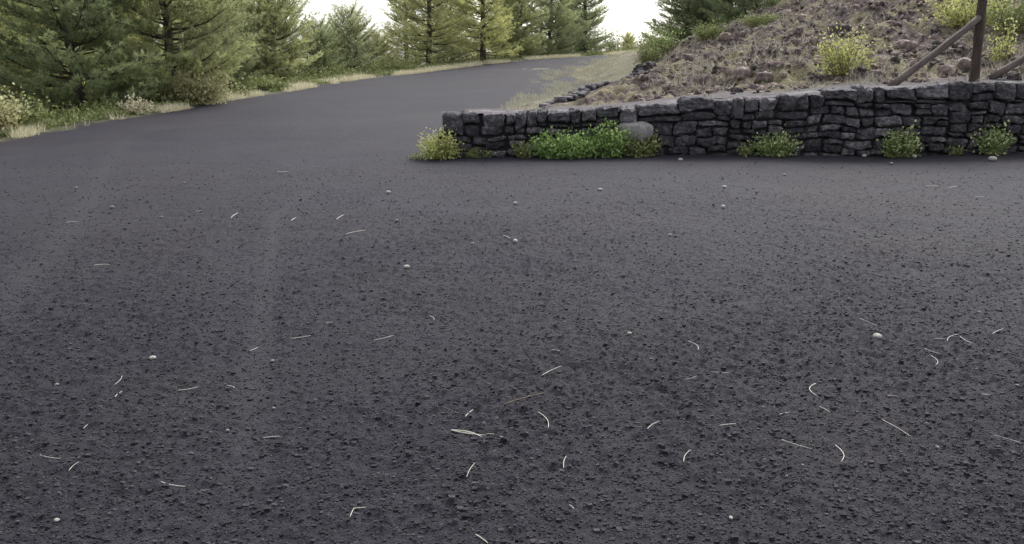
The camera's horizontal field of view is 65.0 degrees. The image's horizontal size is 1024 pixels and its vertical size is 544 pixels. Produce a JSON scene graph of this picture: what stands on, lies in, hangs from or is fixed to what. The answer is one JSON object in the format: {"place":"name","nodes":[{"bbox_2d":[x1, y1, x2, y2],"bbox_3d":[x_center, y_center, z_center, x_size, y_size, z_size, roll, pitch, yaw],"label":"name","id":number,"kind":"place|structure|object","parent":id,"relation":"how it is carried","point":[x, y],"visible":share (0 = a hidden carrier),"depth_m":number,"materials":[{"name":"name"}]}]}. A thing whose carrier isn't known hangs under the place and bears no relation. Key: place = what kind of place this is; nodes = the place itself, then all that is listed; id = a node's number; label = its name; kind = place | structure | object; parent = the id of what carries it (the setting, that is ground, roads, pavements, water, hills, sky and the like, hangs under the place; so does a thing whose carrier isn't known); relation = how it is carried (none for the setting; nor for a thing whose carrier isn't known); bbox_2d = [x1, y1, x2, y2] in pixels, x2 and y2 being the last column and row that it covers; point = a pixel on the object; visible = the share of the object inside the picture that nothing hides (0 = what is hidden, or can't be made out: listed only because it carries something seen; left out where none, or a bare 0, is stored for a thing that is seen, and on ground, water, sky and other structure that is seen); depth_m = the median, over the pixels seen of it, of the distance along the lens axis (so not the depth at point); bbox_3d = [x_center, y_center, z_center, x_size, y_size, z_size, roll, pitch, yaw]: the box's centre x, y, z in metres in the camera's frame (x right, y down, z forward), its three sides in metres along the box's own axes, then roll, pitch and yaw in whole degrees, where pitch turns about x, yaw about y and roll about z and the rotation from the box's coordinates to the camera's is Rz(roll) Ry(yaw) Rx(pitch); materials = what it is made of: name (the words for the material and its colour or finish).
{"place":"outdoors","nodes":[
{"label":"outdoors","id":0,"kind":"place"},
{"bbox_2d":[1,49,634,138],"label":"dry grass","id":1,"kind":"structure","parent":0,"point":[178,107],"depth_m":26.77,"materials":[{"name":"plant"}]},
{"bbox_2d":[55,0,771,68],"label":"sky","id":2,"kind":"structure","parent":0,"point":[629,15],"materials":[{"name":"white"}]},
{"bbox_2d":[0,55,1023,543],"bbox_3d":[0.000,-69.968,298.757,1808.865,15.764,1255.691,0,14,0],"label":"ground","id":3,"kind":"structure","parent":0,"point":[366,127],"depth_m":4.99,"materials":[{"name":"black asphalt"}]},
{"bbox_2d":[0,83,39,131],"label":"roadside bush","id":4,"kind":"object","parent":3,"relation":"on","point":[5,120],"visible":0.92,"depth_m":15.70,"materials":[{"name":"green plant"}]},
{"bbox_2d":[0,93,64,128],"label":"roadside bush","id":5,"kind":"object","parent":3,"relation":"on","point":[34,114],"visible":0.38,"depth_m":16.45,"materials":[{"name":"green plant"}]},
{"bbox_2d":[0,0,83,111],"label":"pine tree","id":6,"kind":"object","parent":3,"relation":"on","point":[5,62],"visible":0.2,"depth_m":19.89,"materials":[{"name":"green plant"}]},
{"bbox_2d":[0,0,94,116],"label":"pine tree","id":7,"kind":"object","parent":3,"relation":"on","point":[15,40],"visible":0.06,"depth_m":23.27,"materials":[{"name":"green plant"}]},
{"bbox_2d":[15,0,111,115],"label":"pine tree","id":8,"kind":"object","parent":3,"relation":"on","point":[63,46],"depth_m":29.30,"materials":[{"name":"green plant"}]},
{"bbox_2d":[0,0,192,112],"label":"pine tree","id":9,"kind":"object","parent":3,"relation":"on","point":[53,53],"visible":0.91,"depth_m":19.12,"materials":[{"name":"green plant"}]},
{"bbox_2d":[59,0,183,102],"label":"pine tree","id":10,"kind":"object","parent":3,"relation":"on","point":[133,37],"visible":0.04,"depth_m":28.32,"materials":[{"name":"green plant"}]},
{"bbox_2d":[114,93,154,114],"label":"roadside bush","id":11,"kind":"object","parent":3,"relation":"on","point":[136,105],"visible":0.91,"depth_m":18.98,"materials":[{"name":"plant"}]},
{"bbox_2d":[69,0,266,101],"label":"pine tree","id":12,"kind":"object","parent":3,"relation":"on","point":[210,11],"visible":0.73,"depth_m":20.95,"materials":[{"name":"green plant"}]},
{"bbox_2d":[151,57,244,104],"bbox_3d":[-8.309,-5.035,21.216,2.365,1.282,1.731,-5,15,-20],"label":"roadside bush","id":13,"kind":"object","parent":3,"relation":"on","point":[183,92],"visible":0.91,"depth_m":21.12,"materials":[{"name":"green plant"}]},
{"bbox_2d":[135,0,264,88],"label":"pine tree","id":14,"kind":"object","parent":3,"relation":"on","point":[183,42],"visible":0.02,"depth_m":35.62,"materials":[{"name":"green plant"}]},
{"bbox_2d":[179,0,273,91],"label":"pine tree","id":15,"kind":"object","parent":3,"relation":"on","point":[246,64],"visible":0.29,"depth_m":27.31,"materials":[{"name":"green plant"}]},
{"bbox_2d":[192,1,294,88],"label":"pine tree","id":16,"kind":"object","parent":3,"relation":"on","point":[247,72],"visible":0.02,"depth_m":32.39,"materials":[{"name":"green plant"}]},
{"bbox_2d":[239,75,299,89],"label":"roadside bush","id":17,"kind":"object","parent":3,"relation":"on","point":[264,84],"visible":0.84,"depth_m":25.48,"materials":[{"name":"green plant"}]},
{"bbox_2d":[224,0,324,82],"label":"pine tree","id":18,"kind":"object","parent":3,"relation":"on","point":[289,59],"visible":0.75,"depth_m":28.86,"materials":[{"name":"green plant"}]},
{"bbox_2d":[0,45,642,136],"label":"undergrowth","id":19,"kind":"object","parent":3,"relation":"on","point":[67,116],"visible":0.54,"depth_m":25.05,"materials":[{"name":"green plant"}]},
{"bbox_2d":[515,0,591,55],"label":"pine tree","id":20,"kind":"object","parent":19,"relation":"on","point":[564,43],"visible":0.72,"depth_m":46.07,"materials":[{"name":"green plant"}]},
{"bbox_2d":[566,0,615,53],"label":"pine tree","id":21,"kind":"object","parent":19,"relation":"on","point":[595,39],"visible":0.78,"depth_m":49.32,"materials":[{"name":"green plant"}]},
{"bbox_2d":[297,14,348,78],"bbox_3d":[-7.791,-8.958,32.294,2.575,2.788,2.291,10,17,34],"label":"pine tree","id":22,"kind":"object","parent":3,"relation":"on","point":[323,37],"visible":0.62,"depth_m":31.98,"materials":[{"name":"green plant"}]},
{"bbox_2d":[316,0,386,75],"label":"pine tree","id":23,"kind":"object","parent":3,"relation":"on","point":[353,40],"visible":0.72,"depth_m":34.20,"materials":[{"name":"green plant"}]},
{"bbox_2d":[361,26,397,73],"bbox_3d":[-6.321,-10.254,37.632,2.032,2.473,2.284,14,20,43],"label":"pine tree","id":24,"kind":"object","parent":3,"relation":"on","point":[378,43],"visible":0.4,"depth_m":37.39,"materials":[{"name":"green plant"}]},
{"bbox_2d":[354,54,426,72],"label":"roadside bush","id":25,"kind":"object","parent":3,"relation":"on","point":[397,64],"visible":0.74,"depth_m":34.00,"materials":[{"name":"green plant"}]},
{"bbox_2d":[377,0,437,66],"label":"pine tree","id":26,"kind":"object","parent":3,"relation":"on","point":[395,17],"visible":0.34,"depth_m":41.74,"materials":[{"name":"green plant"}]},
{"bbox_2d":[407,151,427,159],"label":"wall plant","id":27,"kind":"object","parent":3,"relation":"on","point":[418,157],"depth_m":12.63,"materials":[{"name":"green plant"}]},
{"bbox_2d":[383,0,477,63],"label":"pine tree","id":28,"kind":"object","parent":3,"relation":"on","point":[412,41],"visible":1,"depth_m":38.01,"materials":[{"name":"green plant"}]},
{"bbox_2d":[416,125,464,159],"bbox_3d":[-1.126,-2.039,12.669,0.772,0.569,0.725,0,14,0],"label":"wall plant","id":29,"kind":"object","parent":3,"relation":"on","point":[435,150],"depth_m":12.60,"materials":[{"name":"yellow plant"}]},
{"bbox_2d":[451,429,481,436],"bbox_3d":[-0.183,0.672,3.361,0.166,0.018,0.028,10,17,33],"label":"pine needle","id":30,"kind":"object","parent":3,"relation":"on","point":[454,430],"visible":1,"depth_m":3.36,"materials":[{"name":"beige plant"}]},
{"bbox_2d":[460,146,495,157],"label":"wall plant","id":31,"kind":"object","parent":3,"relation":"on","point":[471,154],"depth_m":12.76,"materials":[{"name":"green plant"}]},
{"bbox_2d":[511,141,532,157],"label":"wall plant","id":32,"kind":"object","parent":3,"relation":"on","point":[520,152],"depth_m":12.74,"materials":[{"name":"green plant"}]},
{"bbox_2d":[504,392,544,403],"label":"twig","id":33,"kind":"object","parent":3,"relation":"on","point":[522,398],"visible":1,"depth_m":3.69,"materials":[{"name":"grey wood"}]},
{"bbox_2d":[520,126,613,159],"bbox_3d":[0.873,-2.057,12.778,1.482,0.556,0.746,0,14,0],"label":"wall plant","id":34,"kind":"object","parent":3,"relation":"on","point":[567,145],"depth_m":12.66,"materials":[{"name":"green plant"}]},
{"bbox_2d":[580,116,631,157],"bbox_3d":[1.532,-2.152,12.841,0.887,0.684,0.566,0,14,0],"label":"wall plant","id":35,"kind":"object","parent":3,"relation":"on","point":[610,148],"depth_m":12.76,"materials":[{"name":"green plant"}]},
{"bbox_2d":[619,131,667,157],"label":"wall plant","id":36,"kind":"object","parent":3,"relation":"on","point":[638,149],"depth_m":12.84,"materials":[{"name":"green plant"}]},
{"bbox_2d":[647,128,658,155],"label":"wall plant","id":37,"kind":"object","parent":3,"relation":"on","point":[656,137],"depth_m":12.93,"materials":[{"name":"green plant"}]},
{"bbox_2d":[442,81,1023,156],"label":"dry stone wall","id":38,"kind":"structure","parent":3,"relation":"on","point":[858,120],"depth_m":13.15,"materials":[{"name":"grey stone"}]},
{"bbox_2d":[737,141,751,156],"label":"wall plant","id":39,"kind":"object","parent":3,"relation":"on","point":[744,150],"depth_m":13.03,"materials":[{"name":"green plant"}]},
{"bbox_2d":[744,123,803,157],"bbox_3d":[4.257,-2.125,13.037,1.004,0.560,0.471,0,14,0],"label":"wall plant","id":40,"kind":"object","parent":3,"relation":"on","point":[778,147],"depth_m":13.02,"materials":[{"name":"green plant"}]},
{"bbox_2d":[873,333,881,338],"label":"pebble","id":41,"kind":"object","parent":3,"relation":"on","point":[878,335],"visible":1,"depth_m":4.51,"materials":[{"name":"white stone"}]},
{"bbox_2d":[876,120,926,157],"bbox_3d":[6.367,-2.185,13.234,0.841,0.661,0.599,0,14,0],"label":"wall plant","id":42,"kind":"object","parent":3,"relation":"on","point":[893,149],"depth_m":13.16,"materials":[{"name":"green plant"}]},
{"bbox_2d":[945,144,966,154],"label":"wall plant","id":43,"kind":"object","parent":3,"relation":"on","point":[959,151],"depth_m":13.36,"materials":[{"name":"green plant"}]},
{"bbox_2d":[988,156,996,160],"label":"pebble","id":44,"kind":"object","parent":3,"relation":"on","point":[991,158],"visible":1,"depth_m":12.71,"materials":[{"name":"white stone"}]},
{"bbox_2d":[969,119,1016,155],"bbox_3d":[8.018,-2.232,13.367,0.675,0.613,0.582,10,17,34],"label":"wall plant","id":45,"kind":"object","parent":3,"relation":"on","point":[993,146],"depth_m":13.33,"materials":[{"name":"green plant"}]},
{"bbox_2d":[439,0,1023,145],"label":"hillside","id":46,"kind":"structure","parent":0,"point":[620,89],"depth_m":18.38,"materials":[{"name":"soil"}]},
{"bbox_2d":[411,0,499,63],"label":"pine tree","id":47,"kind":"object","parent":46,"relation":"on","point":[461,53],"visible":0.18,"depth_m":45.28,"materials":[{"name":"green plant"}]},
{"bbox_2d":[432,0,523,60],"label":"pine tree","id":48,"kind":"object","parent":46,"relation":"on","point":[482,42],"visible":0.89,"depth_m":39.84,"materials":[{"name":"green plant"}]},
{"bbox_2d":[471,0,521,54],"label":"pine tree","id":49,"kind":"object","parent":46,"relation":"on","point":[490,26],"visible":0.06,"depth_m":52.99,"materials":[{"name":"green plant"}]},
{"bbox_2d":[485,0,550,57],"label":"pine tree","id":50,"kind":"object","parent":46,"relation":"on","point":[525,11],"visible":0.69,"depth_m":43.33,"materials":[{"name":"green plant"}]},
{"bbox_2d":[494,49,637,109],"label":"dry grass","id":51,"kind":"structure","parent":46,"relation":"on","point":[554,88],"depth_m":28.44,"materials":[{"name":"beige plant"}]},
{"bbox_2d":[534,0,603,52],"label":"pine tree","id":52,"kind":"object","parent":46,"relation":"on","point":[576,51],"visible":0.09,"depth_m":53.95,"materials":[{"name":"green plant"}]},
{"bbox_2d":[539,60,644,107],"bbox_3d":[2.592,-5.363,22.127,0.825,1.101,12.220,5,15,18],"label":"stone edging","id":53,"kind":"object","parent":46,"relation":"on","point":[574,95],"visible":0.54,"depth_m":19.27,"materials":[{"name":"grey stone"}]},
{"bbox_2d":[600,27,627,51],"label":"bush","id":54,"kind":"object","parent":46,"relation":"on","point":[616,44],"visible":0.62,"depth_m":55.41,"materials":[{"name":"green plant"}]},
{"bbox_2d":[619,30,637,50],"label":"pine tree","id":55,"kind":"object","parent":46,"relation":"on","point":[628,36],"visible":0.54,"depth_m":57.49,"materials":[{"name":"green plant"}]},
{"bbox_2d":[630,30,656,48],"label":"bush","id":56,"kind":"object","parent":46,"relation":"on","point":[643,38],"visible":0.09,"depth_m":53.85,"materials":[{"name":"green plant"}]},
{"bbox_2d":[642,61,655,70],"bbox_3d":[4.530,-6.734,26.482,0.430,0.424,0.627,7,16,26],"label":"rock","id":57,"kind":"object","parent":46,"relation":"on","point":[647,65],"visible":0.58,"depth_m":26.30,"materials":[{"name":"grey stone"}]},
{"bbox_2d":[633,35,667,65],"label":"hill shrub","id":58,"kind":"object","parent":46,"relation":"on","point":[646,56],"visible":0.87,"depth_m":26.83,"materials":[{"name":"green plant"}]},
{"bbox_2d":[640,24,684,53],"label":"hill shrub","id":59,"kind":"object","parent":46,"relation":"on","point":[661,43],"visible":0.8,"depth_m":27.51,"materials":[{"name":"green plant"}]},
{"bbox_2d":[639,0,723,46],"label":"pine tree","id":60,"kind":"object","parent":46,"relation":"on","point":[675,8],"visible":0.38,"depth_m":33.01,"materials":[{"name":"green plant"}]},
{"bbox_2d":[681,54,693,60],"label":"rock","id":61,"kind":"object","parent":46,"relation":"on","point":[686,57],"visible":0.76,"depth_m":21.68,"materials":[{"name":"grey stone"}]},
{"bbox_2d":[660,0,734,33],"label":"pine tree","id":62,"kind":"object","parent":46,"relation":"on","point":[681,19],"depth_m":36.31,"materials":[{"name":"green plant"}]},
{"bbox_2d":[683,18,727,40],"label":"hill shrub","id":63,"kind":"object","parent":46,"relation":"on","point":[703,35],"visible":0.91,"depth_m":26.07,"materials":[{"name":"green plant"}]},
{"bbox_2d":[718,32,731,40],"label":"rock","id":64,"kind":"object","parent":46,"relation":"on","point":[726,36],"visible":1,"depth_m":25.35,"materials":[{"name":"beige stone"}]},
{"bbox_2d":[678,0,774,31],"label":"pine tree","id":65,"kind":"object","parent":46,"relation":"on","point":[704,5],"visible":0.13,"depth_m":31.72,"materials":[{"name":"green plant"}]},
{"bbox_2d":[733,66,751,79],"bbox_3d":[4.620,-3.962,16.062,0.288,0.292,0.398,-10,18,-35],"label":"rock","id":66,"kind":"object","parent":46,"relation":"on","point":[741,73],"visible":0.94,"depth_m":15.98,"materials":[{"name":"grey stone"}]},
{"bbox_2d":[699,0,791,26],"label":"pine tree","id":67,"kind":"object","parent":46,"relation":"on","point":[734,12],"visible":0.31,"depth_m":30.03,"materials":[{"name":"green plant"}]},
{"bbox_2d":[733,9,786,26],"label":"hill shrub","id":68,"kind":"object","parent":46,"relation":"on","point":[756,20],"visible":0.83,"depth_m":26.04,"materials":[{"name":"green plant"}]},
{"bbox_2d":[754,71,773,83],"bbox_3d":[4.826,-3.727,15.402,0.372,0.266,0.282,-2,15,-9],"label":"rock","id":69,"kind":"object","parent":46,"relation":"on","point":[764,76],"visible":0.89,"depth_m":15.30,"materials":[{"name":"grey stone"}]},
{"bbox_2d":[782,9,791,14],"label":"rock","id":70,"kind":"object","parent":46,"relation":"on","point":[787,11],"visible":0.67,"depth_m":26.29,"materials":[{"name":"beige stone"}]},
{"bbox_2d":[797,14,807,19],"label":"rock","id":71,"kind":"object","parent":46,"relation":"on","point":[801,16],"visible":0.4,"depth_m":24.74,"materials":[{"name":"grey stone"}]},
{"bbox_2d":[615,0,1017,101],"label":"dead brush","id":72,"kind":"object","parent":46,"relation":"on","point":[925,79],"visible":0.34,"depth_m":17.67,"materials":[{"name":"brown plant"}]},
{"bbox_2d":[632,0,1023,101],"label":"scoria rubble","id":73,"kind":"object","parent":46,"relation":"on","point":[892,21],"visible":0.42,"depth_m":17.36,"materials":[{"name":"brown stone"}]},
{"bbox_2d":[827,23,851,32],"bbox_3d":[8.031,-5.932,19.717,0.571,0.362,0.430,0,14,0],"label":"rock","id":74,"kind":"object","parent":46,"relation":"on","point":[846,27],"visible":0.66,"depth_m":19.57,"materials":[{"name":"grey stone"}]},
{"bbox_2d":[807,21,885,75],"bbox_3d":[6.159,-4.157,14.902,1.278,1.026,1.018,-7,16,-24],"label":"hill shrub","id":75,"kind":"object","parent":46,"relation":"on","point":[843,63],"visible":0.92,"depth_m":14.91,"materials":[{"name":"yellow plant"}]},
{"bbox_2d":[849,0,865,4],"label":"rock","id":76,"kind":"object","parent":46,"relation":"on","point":[856,1],"visible":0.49,"depth_m":22.68,"materials":[{"name":"grey stone"}]},
{"bbox_2d":[869,70,885,77],"bbox_3d":[6.659,-3.584,14.644,0.294,0.212,0.260,-10,18,-35],"label":"rock","id":77,"kind":"object","parent":46,"relation":"on","point":[878,72],"visible":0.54,"depth_m":14.55,"materials":[{"name":"grey stone"}]},
{"bbox_2d":[896,39,916,51],"bbox_3d":[8.638,-4.928,17.577,0.425,0.331,0.300,-5,15,-18],"label":"rock","id":78,"kind":"object","parent":46,"relation":"on","point":[907,45],"visible":0.76,"depth_m":17.46,"materials":[{"name":"grey stone"}]},
{"bbox_2d":[935,64,955,75],"bbox_3d":[7.984,-3.706,14.806,0.348,0.234,0.227,10,18,35],"label":"rock","id":79,"kind":"object","parent":46,"relation":"on","point":[945,71],"visible":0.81,"depth_m":14.72,"materials":[{"name":"grey stone"}]},
{"bbox_2d":[887,0,1023,85],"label":"wooden fence","id":80,"kind":"object","parent":46,"relation":"on","point":[977,21],"visible":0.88,"depth_m":13.72,"materials":[{"name":"brown wood"}]},
{"bbox_2d":[954,57,970,72],"bbox_3d":[8.605,-3.909,15.257,0.347,0.327,0.474,2,15,9],"label":"rock","id":81,"kind":"object","parent":46,"relation":"on","point":[964,62],"visible":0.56,"depth_m":15.09,"materials":[{"name":"grey stone"}]},
{"bbox_2d":[918,0,1018,26],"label":"hill shrub","id":82,"kind":"object","parent":46,"relation":"on","point":[950,15],"visible":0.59,"depth_m":18.19,"materials":[{"name":"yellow plant"}]},
{"bbox_2d":[985,17,1021,61],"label":"stalky shrub","id":83,"kind":"object","parent":46,"relation":"on","point":[1003,55],"visible":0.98,"depth_m":15.56,"materials":[{"name":"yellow plant"}]},
{"bbox_2d":[986,0,1023,32],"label":"hill shrub","id":84,"kind":"object","parent":46,"relation":"on","point":[1012,13],"visible":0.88,"depth_m":17.28,"materials":[{"name":"green plant"}]}
]}

